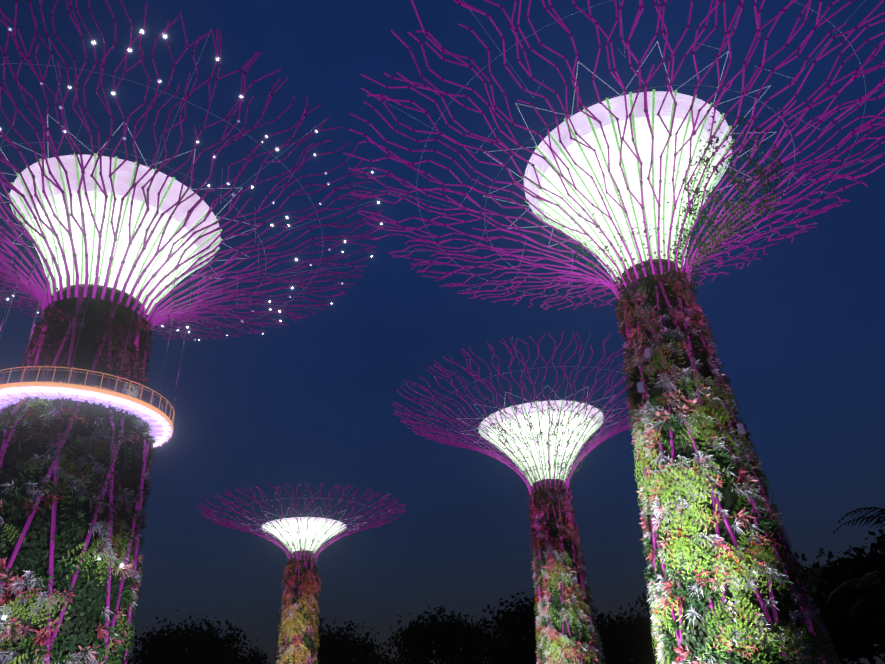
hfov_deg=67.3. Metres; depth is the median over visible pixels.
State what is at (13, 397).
skyway ring frame
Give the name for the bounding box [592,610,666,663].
rain tree
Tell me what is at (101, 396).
skyway led strip
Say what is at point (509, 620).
rain tree
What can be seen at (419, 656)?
rain tree
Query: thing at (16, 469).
supertree skin
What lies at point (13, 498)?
supertree plants
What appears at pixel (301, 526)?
cables
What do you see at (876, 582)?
palm
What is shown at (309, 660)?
supertree diagrid
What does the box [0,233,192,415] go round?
skyway ring hangers
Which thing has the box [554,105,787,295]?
supertree creepers
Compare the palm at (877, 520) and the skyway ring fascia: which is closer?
the palm at (877, 520)
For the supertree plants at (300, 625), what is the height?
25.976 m
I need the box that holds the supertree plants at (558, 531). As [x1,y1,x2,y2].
[526,481,606,663]
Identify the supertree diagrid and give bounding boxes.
[0,287,148,663]
[282,554,315,663]
[531,482,597,663]
[620,264,824,663]
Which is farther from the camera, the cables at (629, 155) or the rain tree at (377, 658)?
the rain tree at (377, 658)
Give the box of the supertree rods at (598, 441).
[392,332,634,493]
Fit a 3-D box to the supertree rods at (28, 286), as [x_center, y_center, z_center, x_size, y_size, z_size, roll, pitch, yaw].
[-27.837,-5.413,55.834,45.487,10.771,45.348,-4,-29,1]
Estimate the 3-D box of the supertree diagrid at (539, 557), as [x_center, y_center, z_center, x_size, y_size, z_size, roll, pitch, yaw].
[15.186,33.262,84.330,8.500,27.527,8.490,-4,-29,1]
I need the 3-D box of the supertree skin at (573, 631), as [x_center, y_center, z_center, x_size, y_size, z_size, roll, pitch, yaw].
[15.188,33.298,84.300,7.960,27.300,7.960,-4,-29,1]
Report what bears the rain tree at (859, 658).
on the ground
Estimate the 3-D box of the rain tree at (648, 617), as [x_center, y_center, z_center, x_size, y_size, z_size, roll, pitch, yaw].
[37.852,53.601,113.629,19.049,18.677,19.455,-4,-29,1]
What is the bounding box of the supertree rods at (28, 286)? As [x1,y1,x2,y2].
[0,0,381,339]
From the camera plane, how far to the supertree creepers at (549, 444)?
88.36 m
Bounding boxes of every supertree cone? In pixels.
[11,155,220,313]
[262,517,345,550]
[479,400,602,483]
[524,91,731,277]
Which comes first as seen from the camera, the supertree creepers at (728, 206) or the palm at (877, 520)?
the palm at (877, 520)
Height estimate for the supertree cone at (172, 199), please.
8.600 m
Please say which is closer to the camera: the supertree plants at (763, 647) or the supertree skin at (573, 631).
the supertree plants at (763, 647)
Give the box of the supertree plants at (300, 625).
[275,552,321,663]
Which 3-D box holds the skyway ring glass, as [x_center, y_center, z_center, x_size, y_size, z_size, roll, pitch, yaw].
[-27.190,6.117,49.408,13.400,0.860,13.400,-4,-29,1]
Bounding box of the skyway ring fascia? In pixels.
[0,382,172,447]
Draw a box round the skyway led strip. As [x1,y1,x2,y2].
[0,389,167,445]
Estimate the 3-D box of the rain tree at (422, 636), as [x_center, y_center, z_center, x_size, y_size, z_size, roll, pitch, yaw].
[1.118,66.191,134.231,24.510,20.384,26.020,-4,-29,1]
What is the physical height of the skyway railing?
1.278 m
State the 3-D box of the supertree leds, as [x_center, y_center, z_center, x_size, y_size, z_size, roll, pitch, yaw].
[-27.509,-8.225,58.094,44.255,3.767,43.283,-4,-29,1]
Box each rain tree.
[126,609,257,663]
[188,636,269,663]
[264,614,396,663]
[347,641,413,663]
[384,649,428,663]
[387,605,497,663]
[440,620,536,663]
[478,588,609,663]
[530,605,616,663]
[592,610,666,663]
[609,592,663,663]
[794,545,873,658]
[797,520,884,651]
[838,634,877,663]
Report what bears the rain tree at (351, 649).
on the ground
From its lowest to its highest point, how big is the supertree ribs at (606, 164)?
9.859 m
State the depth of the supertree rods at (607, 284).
44.78 m
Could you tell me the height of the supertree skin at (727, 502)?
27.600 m
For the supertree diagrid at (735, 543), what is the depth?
37.79 m
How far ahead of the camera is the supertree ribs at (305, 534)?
101.72 m
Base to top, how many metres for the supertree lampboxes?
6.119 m
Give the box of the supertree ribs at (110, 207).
[8,153,222,313]
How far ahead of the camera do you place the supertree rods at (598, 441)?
88.82 m
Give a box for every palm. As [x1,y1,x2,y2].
[827,557,884,627]
[833,507,884,571]
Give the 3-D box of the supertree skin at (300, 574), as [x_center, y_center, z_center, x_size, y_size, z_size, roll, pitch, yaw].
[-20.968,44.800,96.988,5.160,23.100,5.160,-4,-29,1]
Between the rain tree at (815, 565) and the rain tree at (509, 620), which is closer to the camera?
the rain tree at (815, 565)
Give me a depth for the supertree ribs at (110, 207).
52.34 m
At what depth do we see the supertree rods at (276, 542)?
100.61 m
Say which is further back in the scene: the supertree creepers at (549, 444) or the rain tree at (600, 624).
the rain tree at (600, 624)
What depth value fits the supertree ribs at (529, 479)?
90.17 m
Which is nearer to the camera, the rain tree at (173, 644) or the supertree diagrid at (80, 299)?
the supertree diagrid at (80, 299)
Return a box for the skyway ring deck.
[0,386,171,446]
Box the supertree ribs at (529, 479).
[478,399,603,485]
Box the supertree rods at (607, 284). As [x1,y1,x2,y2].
[343,0,884,309]
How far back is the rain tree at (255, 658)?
122.62 m
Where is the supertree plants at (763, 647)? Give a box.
[614,263,840,663]
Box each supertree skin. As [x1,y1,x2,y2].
[0,293,144,663]
[286,555,313,663]
[535,484,598,663]
[626,269,818,663]
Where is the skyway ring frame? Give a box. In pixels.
[0,387,171,445]
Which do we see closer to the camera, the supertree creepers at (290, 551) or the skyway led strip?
the skyway led strip
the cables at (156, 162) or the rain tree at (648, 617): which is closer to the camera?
the cables at (156, 162)
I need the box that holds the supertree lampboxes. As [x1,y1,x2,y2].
[637,348,745,433]
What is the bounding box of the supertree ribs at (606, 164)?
[522,89,734,280]
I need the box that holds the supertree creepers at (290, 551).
[278,535,332,563]
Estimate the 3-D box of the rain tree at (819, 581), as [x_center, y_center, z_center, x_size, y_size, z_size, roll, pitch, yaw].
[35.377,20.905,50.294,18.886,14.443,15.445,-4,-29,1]
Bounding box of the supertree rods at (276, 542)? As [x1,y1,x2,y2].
[198,482,405,561]
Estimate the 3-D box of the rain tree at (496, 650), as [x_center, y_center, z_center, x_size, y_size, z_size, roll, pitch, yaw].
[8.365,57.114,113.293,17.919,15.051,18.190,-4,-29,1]
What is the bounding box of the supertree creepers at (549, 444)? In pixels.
[473,399,611,493]
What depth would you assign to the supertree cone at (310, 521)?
101.08 m
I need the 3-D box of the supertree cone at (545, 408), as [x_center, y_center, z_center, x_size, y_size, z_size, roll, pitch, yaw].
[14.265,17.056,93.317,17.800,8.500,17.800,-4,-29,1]
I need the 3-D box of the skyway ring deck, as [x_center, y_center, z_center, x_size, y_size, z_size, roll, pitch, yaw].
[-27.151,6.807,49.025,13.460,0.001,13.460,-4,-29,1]
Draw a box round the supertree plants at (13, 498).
[0,286,157,663]
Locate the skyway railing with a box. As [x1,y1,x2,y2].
[0,366,174,422]
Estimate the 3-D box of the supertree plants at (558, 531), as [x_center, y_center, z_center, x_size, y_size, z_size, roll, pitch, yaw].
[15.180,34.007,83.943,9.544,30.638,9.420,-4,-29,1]
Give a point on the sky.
(799, 331)
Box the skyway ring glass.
[0,370,173,416]
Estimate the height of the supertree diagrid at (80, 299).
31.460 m
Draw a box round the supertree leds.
[7,30,381,335]
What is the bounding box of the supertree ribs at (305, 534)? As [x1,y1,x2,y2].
[261,516,346,552]
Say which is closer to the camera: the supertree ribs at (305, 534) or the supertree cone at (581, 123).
the supertree cone at (581, 123)
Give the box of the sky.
[0,0,884,663]

